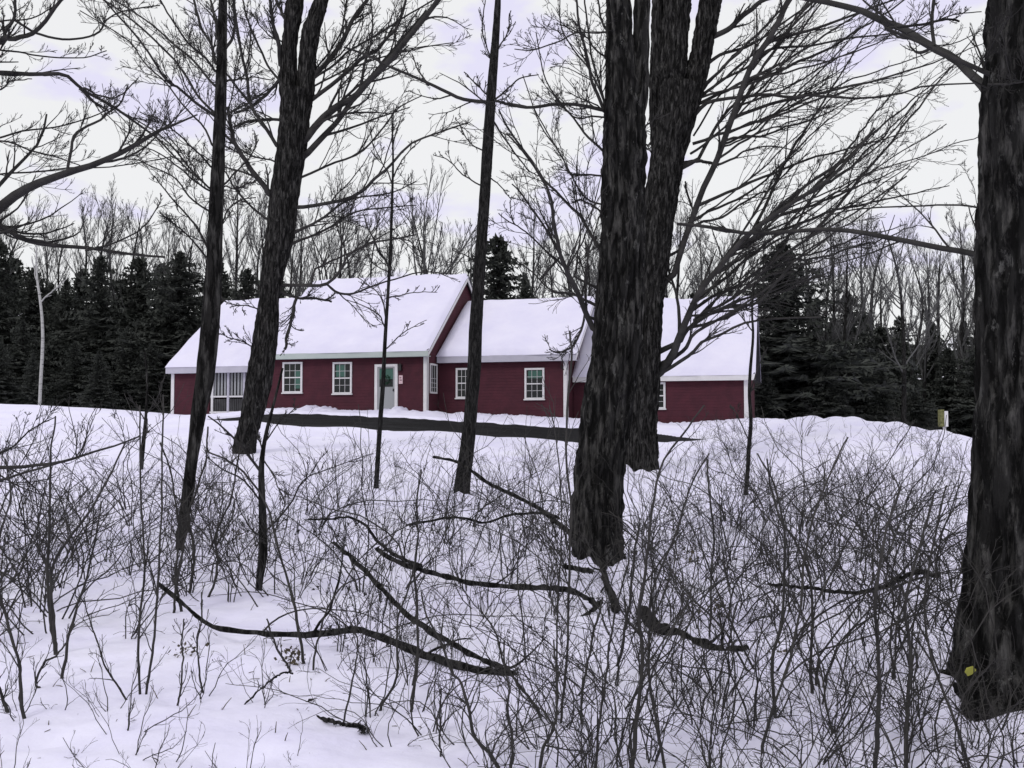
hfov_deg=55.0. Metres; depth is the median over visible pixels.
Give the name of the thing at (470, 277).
bare tree
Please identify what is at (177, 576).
woody stem
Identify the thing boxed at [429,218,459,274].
bare tree
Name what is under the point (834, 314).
bare tree
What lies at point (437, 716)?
shrub
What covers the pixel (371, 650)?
shrub
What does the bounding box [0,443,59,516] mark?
shrub
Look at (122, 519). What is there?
shrub
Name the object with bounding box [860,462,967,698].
shrub
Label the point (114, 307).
conifer
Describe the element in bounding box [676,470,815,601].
shrub
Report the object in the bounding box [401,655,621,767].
shrub
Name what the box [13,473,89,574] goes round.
arching stem
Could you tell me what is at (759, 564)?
arching stem
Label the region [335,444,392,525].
shrub
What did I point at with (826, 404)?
conifer
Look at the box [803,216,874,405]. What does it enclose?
bare tree
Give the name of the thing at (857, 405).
conifer
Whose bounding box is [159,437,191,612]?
woody stem
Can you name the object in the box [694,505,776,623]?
shrub
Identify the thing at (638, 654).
shrub
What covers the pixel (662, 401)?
window
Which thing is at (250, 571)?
shrub
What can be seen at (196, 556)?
shrub
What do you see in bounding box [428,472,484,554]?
shrub
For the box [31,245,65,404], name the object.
birch tree
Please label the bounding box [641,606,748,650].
fallen branch
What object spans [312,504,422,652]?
shrub
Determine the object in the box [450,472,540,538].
arching stem
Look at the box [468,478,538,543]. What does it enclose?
shrub
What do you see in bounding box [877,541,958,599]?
arching stem
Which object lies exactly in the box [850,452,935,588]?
shrub
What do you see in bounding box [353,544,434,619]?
shrub
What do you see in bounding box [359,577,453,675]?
shrub
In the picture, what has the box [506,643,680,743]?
shrub
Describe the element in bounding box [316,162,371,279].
bare tree
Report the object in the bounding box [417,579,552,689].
shrub
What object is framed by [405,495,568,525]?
fallen branch
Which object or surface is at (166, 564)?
shrub
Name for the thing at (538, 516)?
shrub
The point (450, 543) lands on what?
shrub
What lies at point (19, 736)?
shrub
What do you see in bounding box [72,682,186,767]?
shrub
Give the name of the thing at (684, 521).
shrub
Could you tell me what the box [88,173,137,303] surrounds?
bare tree
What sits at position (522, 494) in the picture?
shrub
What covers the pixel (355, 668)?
woody stem
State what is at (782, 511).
shrub
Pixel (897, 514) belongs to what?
shrub
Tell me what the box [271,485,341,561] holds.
shrub
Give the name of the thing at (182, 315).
conifer
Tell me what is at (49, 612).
woody stem
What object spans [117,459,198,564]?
shrub
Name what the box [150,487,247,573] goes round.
shrub
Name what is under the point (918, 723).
shrub
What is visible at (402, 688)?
twig litter
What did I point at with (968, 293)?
bare tree
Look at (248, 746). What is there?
shrub
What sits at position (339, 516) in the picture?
shrub
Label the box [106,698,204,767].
shrub
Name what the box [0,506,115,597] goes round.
shrub
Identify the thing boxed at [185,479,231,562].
shrub
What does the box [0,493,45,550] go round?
shrub
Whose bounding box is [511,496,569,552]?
shrub
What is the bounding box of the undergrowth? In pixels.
[612,428,970,690]
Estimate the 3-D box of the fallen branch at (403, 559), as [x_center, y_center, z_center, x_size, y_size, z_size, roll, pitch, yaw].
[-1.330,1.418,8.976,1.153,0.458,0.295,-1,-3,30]
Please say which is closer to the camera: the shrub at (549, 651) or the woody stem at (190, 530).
the shrub at (549, 651)
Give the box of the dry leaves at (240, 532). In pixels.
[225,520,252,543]
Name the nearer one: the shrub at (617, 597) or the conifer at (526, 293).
the shrub at (617, 597)
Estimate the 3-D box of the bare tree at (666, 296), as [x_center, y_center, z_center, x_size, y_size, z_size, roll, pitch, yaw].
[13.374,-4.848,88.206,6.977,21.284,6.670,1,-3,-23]
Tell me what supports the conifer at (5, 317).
on the ground
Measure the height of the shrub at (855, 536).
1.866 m
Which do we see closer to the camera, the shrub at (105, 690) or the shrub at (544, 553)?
the shrub at (105, 690)
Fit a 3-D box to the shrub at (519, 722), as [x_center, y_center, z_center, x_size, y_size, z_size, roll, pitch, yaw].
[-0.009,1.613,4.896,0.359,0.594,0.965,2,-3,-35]
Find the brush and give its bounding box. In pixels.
[0,405,971,568]
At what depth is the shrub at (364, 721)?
5.00 m
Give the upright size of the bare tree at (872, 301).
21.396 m
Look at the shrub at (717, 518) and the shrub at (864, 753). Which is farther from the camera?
the shrub at (717, 518)
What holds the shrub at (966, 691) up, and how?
on the ground
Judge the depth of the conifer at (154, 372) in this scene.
48.77 m
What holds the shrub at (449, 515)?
on the ground
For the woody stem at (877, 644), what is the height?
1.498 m
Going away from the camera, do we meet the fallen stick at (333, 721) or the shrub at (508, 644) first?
the shrub at (508, 644)
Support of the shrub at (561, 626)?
on the ground
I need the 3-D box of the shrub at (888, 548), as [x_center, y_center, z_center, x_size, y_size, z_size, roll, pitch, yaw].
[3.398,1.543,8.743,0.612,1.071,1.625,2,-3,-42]
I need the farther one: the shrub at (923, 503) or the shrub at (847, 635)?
the shrub at (923, 503)
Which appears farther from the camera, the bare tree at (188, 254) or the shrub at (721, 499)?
the bare tree at (188, 254)
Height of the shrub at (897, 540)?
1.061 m
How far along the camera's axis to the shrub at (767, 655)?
5.57 m
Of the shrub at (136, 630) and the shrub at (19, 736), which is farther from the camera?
the shrub at (136, 630)
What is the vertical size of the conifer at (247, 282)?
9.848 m
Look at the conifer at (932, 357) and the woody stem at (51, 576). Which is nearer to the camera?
the woody stem at (51, 576)
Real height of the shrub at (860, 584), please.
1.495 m
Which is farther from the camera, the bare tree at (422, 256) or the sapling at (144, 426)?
the bare tree at (422, 256)
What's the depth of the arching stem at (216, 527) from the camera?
10.22 m
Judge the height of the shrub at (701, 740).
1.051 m
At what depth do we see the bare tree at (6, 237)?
75.76 m
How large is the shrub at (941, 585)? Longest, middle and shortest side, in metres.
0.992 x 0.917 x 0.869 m
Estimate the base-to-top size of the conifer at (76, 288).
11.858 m
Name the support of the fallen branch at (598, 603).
on the ground
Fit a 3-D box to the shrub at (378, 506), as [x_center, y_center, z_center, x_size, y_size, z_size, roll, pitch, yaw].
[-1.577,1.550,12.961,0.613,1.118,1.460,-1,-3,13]
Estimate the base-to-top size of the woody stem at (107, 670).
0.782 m
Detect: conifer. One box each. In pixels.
[0,237,63,405]
[0,342,26,403]
[2,258,51,323]
[4,321,61,405]
[8,266,66,379]
[9,352,54,405]
[37,254,162,405]
[37,277,91,397]
[39,278,152,350]
[43,282,75,324]
[43,340,95,407]
[66,266,96,325]
[67,250,222,405]
[72,350,125,409]
[79,256,172,365]
[81,304,121,365]
[84,325,170,408]
[98,262,176,339]
[107,342,170,413]
[156,331,190,401]
[188,262,242,326]
[228,267,259,299]
[280,279,293,297]
[465,233,533,299]
[517,275,537,298]
[687,291,693,298]
[728,239,922,419]
[754,352,789,418]
[777,346,821,416]
[790,369,866,418]
[799,307,874,396]
[818,292,920,420]
[834,354,899,420]
[852,315,879,347]
[859,325,938,421]
[865,369,910,425]
[885,315,926,380]
[889,341,919,387]
[889,374,948,429]
[906,321,956,397]
[906,346,971,435]
[921,345,975,437]
[948,321,972,388]
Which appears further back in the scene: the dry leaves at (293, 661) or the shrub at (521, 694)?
the dry leaves at (293, 661)
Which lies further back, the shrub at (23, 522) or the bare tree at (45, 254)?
the bare tree at (45, 254)
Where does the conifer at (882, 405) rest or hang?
on the ground
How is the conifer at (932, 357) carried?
on the ground
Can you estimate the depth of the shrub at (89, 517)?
11.77 m
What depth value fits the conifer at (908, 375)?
74.92 m
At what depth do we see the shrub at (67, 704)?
5.39 m
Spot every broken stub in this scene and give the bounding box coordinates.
[563,564,593,574]
[584,544,620,612]
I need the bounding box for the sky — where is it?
[0,0,986,378]
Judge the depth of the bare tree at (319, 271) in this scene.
83.08 m
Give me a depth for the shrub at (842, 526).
10.92 m
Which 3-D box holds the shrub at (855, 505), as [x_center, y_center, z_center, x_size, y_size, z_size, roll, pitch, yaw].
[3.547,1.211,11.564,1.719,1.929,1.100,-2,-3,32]
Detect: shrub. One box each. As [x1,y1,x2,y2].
[0,410,62,524]
[0,410,74,503]
[0,415,31,506]
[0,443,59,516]
[0,445,100,589]
[0,449,256,633]
[0,452,228,569]
[0,472,120,634]
[0,472,145,557]
[0,476,182,618]
[0,479,112,619]
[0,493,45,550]
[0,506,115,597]
[0,519,69,635]
[0,630,49,720]
[0,656,93,717]
[0,710,39,767]
[1,426,142,583]
[1,469,87,602]
[1,490,44,542]
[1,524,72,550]
[2,435,114,582]
[2,466,150,590]
[2,490,81,616]
[4,644,30,698]
[23,426,108,556]
[25,466,169,576]
[33,423,125,544]
[33,476,198,544]
[49,642,204,757]
[57,461,180,562]
[62,420,174,525]
[63,717,204,767]
[69,384,187,509]
[69,648,168,719]
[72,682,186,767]
[90,470,154,579]
[101,413,214,521]
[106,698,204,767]
[107,458,283,536]
[116,546,195,638]
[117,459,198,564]
[133,401,249,510]
[139,501,271,581]
[139,512,223,595]
[144,455,264,506]
[144,473,230,586]
[148,460,314,607]
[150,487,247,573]
[151,464,229,532]
[153,447,265,601]
[154,475,254,573]
[169,486,237,548]
[178,617,261,702]
[184,464,249,530]
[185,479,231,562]
[186,491,287,576]
[187,484,246,555]
[190,494,363,575]
[191,486,353,588]
[191,721,274,767]
[199,638,280,709]
[207,479,298,549]
[208,513,437,721]
[211,743,216,767]
[229,477,277,545]
[230,454,339,584]
[235,478,326,561]
[238,483,315,567]
[241,477,342,536]
[252,481,330,547]
[256,481,474,589]
[263,598,467,713]
[264,400,363,514]
[265,479,310,531]
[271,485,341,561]
[271,492,353,603]
[274,473,373,552]
[279,404,432,592]
[279,551,397,629]
[279,589,442,672]
[282,462,431,556]
[283,712,309,766]
[291,633,444,746]
[294,457,451,526]
[299,485,327,533]
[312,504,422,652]
[313,440,382,515]
[321,456,383,561]
[330,549,409,665]
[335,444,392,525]
[335,468,421,601]
[340,588,538,746]
[340,611,530,735]
[348,406,407,515]
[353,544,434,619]
[355,560,471,686]
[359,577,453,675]
[363,432,457,525]
[363,460,411,538]
[363,510,399,570]
[363,543,421,640]
[382,464,459,551]
[384,474,529,619]
[390,430,453,532]
[393,412,508,516]
[396,471,490,588]
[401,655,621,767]
[407,451,496,573]
[413,552,729,708]
[413,577,472,648]
[416,681,646,767]
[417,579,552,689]
[418,448,521,550]
[419,634,592,764]
[422,514,573,628]
[423,453,509,538]
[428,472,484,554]
[429,417,579,575]
[430,480,467,545]
[436,393,535,526]
[439,474,526,593]
[450,698,518,767]
[457,449,567,574]
[457,558,495,616]
[458,645,577,752]
[462,636,666,767]
[463,600,732,767]
[465,438,611,583]
[465,446,560,527]
[467,487,495,532]
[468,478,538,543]
[472,473,563,549]
[474,621,625,727]
[476,493,555,556]
[486,405,544,537]
[486,476,548,568]
[486,597,644,696]
[488,477,593,614]
[489,460,576,585]
[490,588,608,748]
[495,490,572,543]
[502,611,705,762]
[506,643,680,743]
[507,542,624,678]
[509,476,571,532]
[510,640,650,767]
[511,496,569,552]
[517,477,594,600]
[518,522,601,644]
[523,480,683,560]
[538,657,628,767]
[542,650,718,767]
[545,410,646,523]
[546,525,738,641]
[547,580,645,685]
[553,674,637,762]
[559,736,619,767]
[562,553,736,767]
[563,498,703,562]
[571,482,678,603]
[572,553,798,725]
[575,460,699,623]
[591,457,689,613]
[599,669,736,767]
[601,475,986,678]
[601,585,661,674]
[604,594,736,736]
[605,476,675,576]
[606,570,799,696]
[607,556,795,716]
[607,616,921,764]
[608,540,671,634]
[611,676,783,767]
[615,582,772,683]
[618,504,853,617]
[623,485,735,560]
[624,438,710,538]
[625,473,813,638]
[631,487,679,547]
[632,460,815,579]
[636,660,782,767]
[641,449,737,519]
[642,478,709,600]
[643,583,809,767]
[646,486,747,564]
[647,570,784,709]
[649,505,788,628]
[653,496,713,544]
[662,469,766,589]
[664,471,795,626]
[665,486,751,598]
[670,499,709,549]
[671,437,792,558]
[671,456,748,537]
[671,661,831,767]
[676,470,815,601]
[678,476,741,548]
[684,638,790,742]
[688,587,805,749]
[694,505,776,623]
[696,453,829,528]
[698,560,871,740]
[703,682,843,767]
[707,479,860,602]
[708,440,822,520]
[711,441,853,571]
[715,412,855,611]
[718,516,837,623]
[720,452,819,547]
[720,529,961,646]
[721,471,815,551]
[721,639,907,767]
[723,663,919,767]
[726,714,852,767]
[727,519,975,760]
[727,532,935,733]
[728,681,859,767]
[729,634,808,716]
[731,458,850,565]
[739,573,951,705]
[743,471,864,578]
[746,462,874,570]
[750,480,878,593]
[751,450,886,526]
[752,489,892,619]
[755,406,895,556]
[755,597,937,749]
[759,418,857,517]
[765,486,1023,688]
[771,653,916,767]
[774,646,955,767]
[779,455,926,561]
[783,438,970,540]
[783,474,863,544]
[787,468,955,617]
[792,640,1002,767]
[793,456,959,534]
[794,451,878,598]
[794,470,831,533]
[800,486,966,570]
[800,493,964,671]
[802,453,916,525]
[805,600,1023,767]
[806,499,963,601]
[807,415,961,579]
[811,435,967,610]
[812,543,948,646]
[815,461,966,665]
[819,492,965,559]
[826,501,956,606]
[827,421,916,537]
[829,589,950,669]
[841,589,931,734]
[846,427,923,521]
[846,459,967,546]
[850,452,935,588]
[853,617,1008,748]
[854,468,948,562]
[854,492,966,632]
[856,425,943,517]
[856,431,967,576]
[857,545,1023,763]
[859,647,944,733]
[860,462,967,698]
[866,509,966,635]
[874,508,961,591]
[887,658,965,744]
[896,531,955,666]
[897,694,1023,767]
[897,707,1022,767]
[898,496,962,608]
[902,422,969,529]
[902,622,1023,767]
[904,527,965,596]
[906,652,1002,767]
[908,586,1023,767]
[915,598,991,723]
[916,531,1023,734]
[936,698,1011,767]
[943,442,969,516]
[959,651,1023,767]
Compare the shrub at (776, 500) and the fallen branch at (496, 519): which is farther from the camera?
the shrub at (776, 500)
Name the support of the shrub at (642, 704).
on the ground
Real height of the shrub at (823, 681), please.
1.073 m
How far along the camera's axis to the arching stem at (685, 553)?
6.65 m
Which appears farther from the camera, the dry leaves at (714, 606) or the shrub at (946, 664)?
the dry leaves at (714, 606)
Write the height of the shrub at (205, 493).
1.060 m
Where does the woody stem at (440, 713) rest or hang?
on the ground
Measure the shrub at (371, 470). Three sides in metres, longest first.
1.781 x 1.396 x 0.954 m
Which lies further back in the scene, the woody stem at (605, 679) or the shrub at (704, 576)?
the shrub at (704, 576)
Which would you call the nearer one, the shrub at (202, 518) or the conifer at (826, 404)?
the shrub at (202, 518)
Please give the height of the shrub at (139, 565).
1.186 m
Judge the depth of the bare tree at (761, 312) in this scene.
70.19 m
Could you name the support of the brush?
on the ground
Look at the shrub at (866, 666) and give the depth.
6.32 m
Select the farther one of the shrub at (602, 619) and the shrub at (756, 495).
the shrub at (756, 495)
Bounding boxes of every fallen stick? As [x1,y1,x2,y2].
[244,671,292,704]
[316,715,363,728]
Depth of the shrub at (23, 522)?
12.44 m
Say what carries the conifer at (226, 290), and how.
on the ground
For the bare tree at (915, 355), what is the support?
on the ground
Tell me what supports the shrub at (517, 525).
on the ground
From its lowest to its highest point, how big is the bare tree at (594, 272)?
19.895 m
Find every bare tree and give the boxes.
[0,176,51,259]
[0,209,57,322]
[30,207,68,307]
[32,212,79,321]
[58,197,128,291]
[59,186,109,301]
[78,0,275,549]
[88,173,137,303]
[90,191,168,313]
[119,200,178,329]
[142,207,183,330]
[147,228,206,295]
[161,202,203,315]
[184,191,237,299]
[223,162,268,297]
[224,176,267,293]
[231,187,268,298]
[256,212,326,297]
[284,210,315,297]
[285,209,323,297]
[295,192,361,279]
[297,220,355,279]
[315,190,375,278]
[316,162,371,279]
[342,227,362,277]
[343,189,395,277]
[344,0,541,493]
[365,155,489,275]
[377,213,407,276]
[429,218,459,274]
[454,213,477,282]
[508,192,560,297]
[525,221,596,297]
[527,217,572,298]
[560,251,599,297]
[565,215,598,296]
[577,203,600,297]
[589,225,600,293]
[665,208,688,295]
[665,213,705,298]
[668,174,708,298]
[683,222,719,295]
[684,235,731,296]
[685,209,757,295]
[687,221,783,296]
[740,222,780,332]
[750,254,803,333]
[763,210,835,332]
[785,211,850,350]
[801,216,856,352]
[803,201,871,380]
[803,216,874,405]
[822,200,928,347]
[826,197,879,326]
[860,209,944,423]
[864,246,910,348]
[886,217,957,403]
[897,231,973,348]
[909,236,950,428]
[927,236,974,386]
[934,202,975,385]
[951,237,974,385]
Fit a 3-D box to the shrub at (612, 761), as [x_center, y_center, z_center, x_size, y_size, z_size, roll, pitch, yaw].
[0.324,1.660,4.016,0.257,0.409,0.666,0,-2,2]
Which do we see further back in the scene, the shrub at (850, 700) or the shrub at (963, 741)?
the shrub at (850, 700)
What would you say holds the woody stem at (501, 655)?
on the ground
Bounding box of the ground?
[0,404,1023,767]
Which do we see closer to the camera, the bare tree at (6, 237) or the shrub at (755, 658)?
the shrub at (755, 658)
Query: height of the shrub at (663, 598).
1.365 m
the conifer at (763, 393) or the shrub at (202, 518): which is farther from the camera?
the conifer at (763, 393)
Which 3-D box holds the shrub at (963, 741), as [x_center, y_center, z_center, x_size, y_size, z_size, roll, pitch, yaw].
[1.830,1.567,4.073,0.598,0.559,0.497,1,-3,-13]
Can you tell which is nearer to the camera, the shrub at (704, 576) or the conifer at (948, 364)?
the shrub at (704, 576)
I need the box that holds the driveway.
[208,413,703,442]
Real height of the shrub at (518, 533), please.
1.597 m
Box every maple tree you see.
[0,0,217,528]
[193,0,482,453]
[458,0,668,565]
[626,0,984,471]
[676,0,1023,721]
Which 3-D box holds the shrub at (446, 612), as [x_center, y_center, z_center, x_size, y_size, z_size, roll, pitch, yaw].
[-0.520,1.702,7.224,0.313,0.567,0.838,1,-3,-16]
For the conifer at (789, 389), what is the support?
on the ground
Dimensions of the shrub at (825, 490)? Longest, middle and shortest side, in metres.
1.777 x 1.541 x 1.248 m
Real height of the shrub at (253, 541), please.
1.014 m
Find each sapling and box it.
[128,352,165,469]
[204,368,372,590]
[348,103,439,488]
[729,283,767,494]
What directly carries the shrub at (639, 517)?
on the ground
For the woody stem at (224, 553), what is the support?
on the ground
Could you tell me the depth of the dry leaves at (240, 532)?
9.41 m
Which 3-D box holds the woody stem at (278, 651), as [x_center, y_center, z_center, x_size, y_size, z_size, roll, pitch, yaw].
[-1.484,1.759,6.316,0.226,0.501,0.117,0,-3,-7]
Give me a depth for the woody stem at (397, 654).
5.66 m
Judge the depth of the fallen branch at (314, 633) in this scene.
7.04 m
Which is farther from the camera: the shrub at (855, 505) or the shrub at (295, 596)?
the shrub at (855, 505)
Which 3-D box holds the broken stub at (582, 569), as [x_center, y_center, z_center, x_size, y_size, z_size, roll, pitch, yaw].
[0.625,1.756,9.333,0.308,0.105,0.067,0,-2,0]
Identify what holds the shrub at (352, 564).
on the ground
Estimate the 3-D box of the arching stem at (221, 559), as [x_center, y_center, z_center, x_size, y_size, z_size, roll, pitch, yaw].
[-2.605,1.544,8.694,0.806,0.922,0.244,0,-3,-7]
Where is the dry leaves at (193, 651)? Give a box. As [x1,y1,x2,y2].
[163,641,208,657]
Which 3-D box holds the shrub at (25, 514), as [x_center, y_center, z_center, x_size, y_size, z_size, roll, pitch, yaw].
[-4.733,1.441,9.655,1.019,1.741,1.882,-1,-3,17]
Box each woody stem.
[0,438,28,718]
[0,639,9,712]
[29,624,74,687]
[35,416,70,651]
[42,424,150,654]
[60,496,113,678]
[72,587,125,699]
[106,387,201,694]
[123,393,221,694]
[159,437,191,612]
[164,521,190,611]
[172,614,194,705]
[173,427,216,592]
[188,583,209,692]
[194,419,246,596]
[205,439,305,663]
[264,619,298,671]
[312,533,399,670]
[338,605,370,722]
[379,544,428,710]
[404,461,443,711]
[421,576,499,767]
[435,680,446,756]
[479,608,541,717]
[484,641,520,767]
[513,376,583,691]
[527,331,598,722]
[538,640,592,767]
[579,594,611,722]
[582,405,708,767]
[594,538,636,767]
[615,453,709,767]
[616,518,641,666]
[700,458,730,635]
[741,440,815,718]
[754,452,813,693]
[761,437,848,753]
[852,476,913,767]
[880,492,959,766]
[887,485,970,767]
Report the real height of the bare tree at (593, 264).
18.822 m
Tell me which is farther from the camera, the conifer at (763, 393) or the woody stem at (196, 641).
the conifer at (763, 393)
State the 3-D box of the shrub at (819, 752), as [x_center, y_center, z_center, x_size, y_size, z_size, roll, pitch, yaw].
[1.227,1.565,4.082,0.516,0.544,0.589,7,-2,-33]
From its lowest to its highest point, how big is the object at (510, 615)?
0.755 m
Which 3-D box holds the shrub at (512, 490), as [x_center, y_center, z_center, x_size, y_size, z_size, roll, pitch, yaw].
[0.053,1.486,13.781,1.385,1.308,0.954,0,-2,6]
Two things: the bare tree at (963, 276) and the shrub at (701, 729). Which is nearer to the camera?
the shrub at (701, 729)
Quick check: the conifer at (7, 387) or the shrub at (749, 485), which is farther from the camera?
the conifer at (7, 387)
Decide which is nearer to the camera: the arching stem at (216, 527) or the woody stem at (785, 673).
the woody stem at (785, 673)
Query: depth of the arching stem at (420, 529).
9.41 m
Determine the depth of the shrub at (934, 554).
9.21 m
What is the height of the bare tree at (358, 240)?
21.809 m
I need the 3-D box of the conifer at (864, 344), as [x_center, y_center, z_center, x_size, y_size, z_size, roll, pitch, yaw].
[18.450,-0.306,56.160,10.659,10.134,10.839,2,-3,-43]
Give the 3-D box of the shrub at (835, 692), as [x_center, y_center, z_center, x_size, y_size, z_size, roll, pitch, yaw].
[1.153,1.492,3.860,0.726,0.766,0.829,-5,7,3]
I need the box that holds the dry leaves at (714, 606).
[698,599,730,617]
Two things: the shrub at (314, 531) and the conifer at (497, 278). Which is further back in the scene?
the conifer at (497, 278)
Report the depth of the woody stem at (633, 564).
6.59 m
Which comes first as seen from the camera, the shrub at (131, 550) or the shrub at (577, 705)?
the shrub at (577, 705)
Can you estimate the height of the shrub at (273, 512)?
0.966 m
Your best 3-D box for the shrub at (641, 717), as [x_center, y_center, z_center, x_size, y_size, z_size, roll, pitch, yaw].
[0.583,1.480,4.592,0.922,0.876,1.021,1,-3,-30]
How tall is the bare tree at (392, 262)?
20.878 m
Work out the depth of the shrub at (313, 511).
12.96 m
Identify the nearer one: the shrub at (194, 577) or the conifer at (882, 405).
the shrub at (194, 577)
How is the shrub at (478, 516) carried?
on the ground
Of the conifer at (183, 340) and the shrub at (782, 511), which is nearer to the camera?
the shrub at (782, 511)
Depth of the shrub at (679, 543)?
8.10 m
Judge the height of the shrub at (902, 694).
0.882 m
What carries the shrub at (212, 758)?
on the ground
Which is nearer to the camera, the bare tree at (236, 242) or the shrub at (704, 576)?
the shrub at (704, 576)
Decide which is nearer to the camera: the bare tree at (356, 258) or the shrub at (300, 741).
the shrub at (300, 741)
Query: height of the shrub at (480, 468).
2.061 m
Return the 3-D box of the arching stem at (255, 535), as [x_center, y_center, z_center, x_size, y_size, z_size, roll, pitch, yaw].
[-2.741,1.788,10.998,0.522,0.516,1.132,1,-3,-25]
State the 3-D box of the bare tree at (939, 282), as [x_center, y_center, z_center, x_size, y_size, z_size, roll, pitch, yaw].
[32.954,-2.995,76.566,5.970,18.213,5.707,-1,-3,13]
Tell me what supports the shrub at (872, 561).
on the ground
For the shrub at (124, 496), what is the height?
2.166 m
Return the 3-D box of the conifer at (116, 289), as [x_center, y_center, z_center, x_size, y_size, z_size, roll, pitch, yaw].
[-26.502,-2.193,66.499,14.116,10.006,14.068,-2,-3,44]
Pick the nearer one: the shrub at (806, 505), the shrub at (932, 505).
the shrub at (932, 505)
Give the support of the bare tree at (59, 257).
on the ground
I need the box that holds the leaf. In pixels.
[965,666,975,675]
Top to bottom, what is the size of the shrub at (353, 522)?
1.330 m
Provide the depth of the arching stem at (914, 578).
6.07 m
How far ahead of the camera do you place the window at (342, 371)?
39.01 m
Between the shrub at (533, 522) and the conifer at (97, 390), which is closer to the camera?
the shrub at (533, 522)
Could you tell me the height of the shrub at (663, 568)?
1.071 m
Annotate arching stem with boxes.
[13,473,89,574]
[37,478,94,566]
[39,478,101,611]
[61,492,115,564]
[162,542,280,596]
[169,507,257,606]
[179,496,245,574]
[201,476,254,547]
[201,483,241,595]
[207,446,233,554]
[220,572,347,626]
[240,523,282,554]
[263,586,398,632]
[294,481,353,592]
[317,470,358,620]
[342,490,532,589]
[351,543,415,666]
[365,533,484,647]
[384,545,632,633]
[408,499,595,629]
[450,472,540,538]
[464,569,566,621]
[469,459,613,573]
[495,416,557,664]
[501,471,562,611]
[585,509,671,593]
[586,505,682,615]
[621,517,681,662]
[631,454,718,678]
[636,498,720,567]
[646,509,693,581]
[704,541,817,612]
[788,393,915,649]
[791,479,821,568]
[807,503,852,590]
[812,552,975,673]
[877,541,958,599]
[896,501,965,576]
[926,532,965,582]
[942,522,966,619]
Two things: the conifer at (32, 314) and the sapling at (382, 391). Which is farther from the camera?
the conifer at (32, 314)
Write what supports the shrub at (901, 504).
on the ground
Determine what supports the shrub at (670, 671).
on the ground
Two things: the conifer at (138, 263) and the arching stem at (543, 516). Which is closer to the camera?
the arching stem at (543, 516)
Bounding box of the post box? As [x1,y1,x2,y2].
[938,410,947,429]
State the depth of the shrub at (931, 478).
13.55 m
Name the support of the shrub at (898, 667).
on the ground
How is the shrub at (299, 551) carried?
on the ground
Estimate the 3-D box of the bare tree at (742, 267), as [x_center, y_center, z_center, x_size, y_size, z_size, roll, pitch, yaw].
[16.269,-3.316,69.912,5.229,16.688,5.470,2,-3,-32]
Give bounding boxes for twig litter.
[0,566,909,767]
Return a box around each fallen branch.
[159,538,516,679]
[308,514,421,567]
[332,541,546,669]
[375,547,596,604]
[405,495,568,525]
[433,456,607,571]
[580,593,603,616]
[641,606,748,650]
[768,563,939,594]
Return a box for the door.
[374,364,397,409]
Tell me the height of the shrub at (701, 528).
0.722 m
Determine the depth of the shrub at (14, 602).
8.34 m
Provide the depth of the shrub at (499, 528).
10.30 m
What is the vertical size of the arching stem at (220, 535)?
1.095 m
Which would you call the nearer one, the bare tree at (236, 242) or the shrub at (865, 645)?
the shrub at (865, 645)
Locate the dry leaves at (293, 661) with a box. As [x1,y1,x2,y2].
[274,645,305,665]
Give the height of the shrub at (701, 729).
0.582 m
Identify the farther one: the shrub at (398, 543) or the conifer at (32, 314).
the conifer at (32, 314)
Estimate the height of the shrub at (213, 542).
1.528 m
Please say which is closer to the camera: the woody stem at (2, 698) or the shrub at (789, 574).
the woody stem at (2, 698)
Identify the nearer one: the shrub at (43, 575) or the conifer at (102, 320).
the shrub at (43, 575)
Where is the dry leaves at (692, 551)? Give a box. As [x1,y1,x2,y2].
[679,548,700,563]
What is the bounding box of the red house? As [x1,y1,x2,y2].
[165,273,760,422]
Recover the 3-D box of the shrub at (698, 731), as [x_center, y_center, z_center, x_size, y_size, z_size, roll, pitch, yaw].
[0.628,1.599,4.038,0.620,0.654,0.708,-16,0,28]
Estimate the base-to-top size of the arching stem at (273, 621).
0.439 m
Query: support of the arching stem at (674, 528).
on the ground
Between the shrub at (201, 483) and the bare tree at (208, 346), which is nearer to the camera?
the bare tree at (208, 346)
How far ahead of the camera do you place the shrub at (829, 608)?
6.99 m
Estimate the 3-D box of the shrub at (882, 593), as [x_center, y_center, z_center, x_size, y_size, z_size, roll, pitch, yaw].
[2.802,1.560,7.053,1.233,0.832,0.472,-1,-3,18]
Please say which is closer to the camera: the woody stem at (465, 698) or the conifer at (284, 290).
the woody stem at (465, 698)
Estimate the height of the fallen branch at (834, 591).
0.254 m
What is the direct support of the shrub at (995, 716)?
on the ground
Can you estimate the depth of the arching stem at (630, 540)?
9.52 m
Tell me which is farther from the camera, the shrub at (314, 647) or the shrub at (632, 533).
the shrub at (632, 533)
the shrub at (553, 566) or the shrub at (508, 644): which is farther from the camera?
the shrub at (553, 566)
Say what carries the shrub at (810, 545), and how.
on the ground
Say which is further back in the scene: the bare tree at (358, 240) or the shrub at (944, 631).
the bare tree at (358, 240)
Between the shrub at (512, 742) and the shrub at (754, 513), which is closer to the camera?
the shrub at (512, 742)
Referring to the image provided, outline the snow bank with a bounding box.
[266,405,783,425]
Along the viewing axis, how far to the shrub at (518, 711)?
4.67 m
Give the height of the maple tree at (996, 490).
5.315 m
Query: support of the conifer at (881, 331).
on the ground
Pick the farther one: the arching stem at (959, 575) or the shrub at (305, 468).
the shrub at (305, 468)
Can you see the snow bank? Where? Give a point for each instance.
(398, 410)
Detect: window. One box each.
[281,362,302,393]
[331,362,352,394]
[430,363,437,393]
[455,368,466,398]
[524,368,544,399]
[658,382,665,409]
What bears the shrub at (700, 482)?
on the ground
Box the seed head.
[356,722,370,734]
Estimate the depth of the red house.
39.10 m
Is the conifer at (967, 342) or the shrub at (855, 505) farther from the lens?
the conifer at (967, 342)

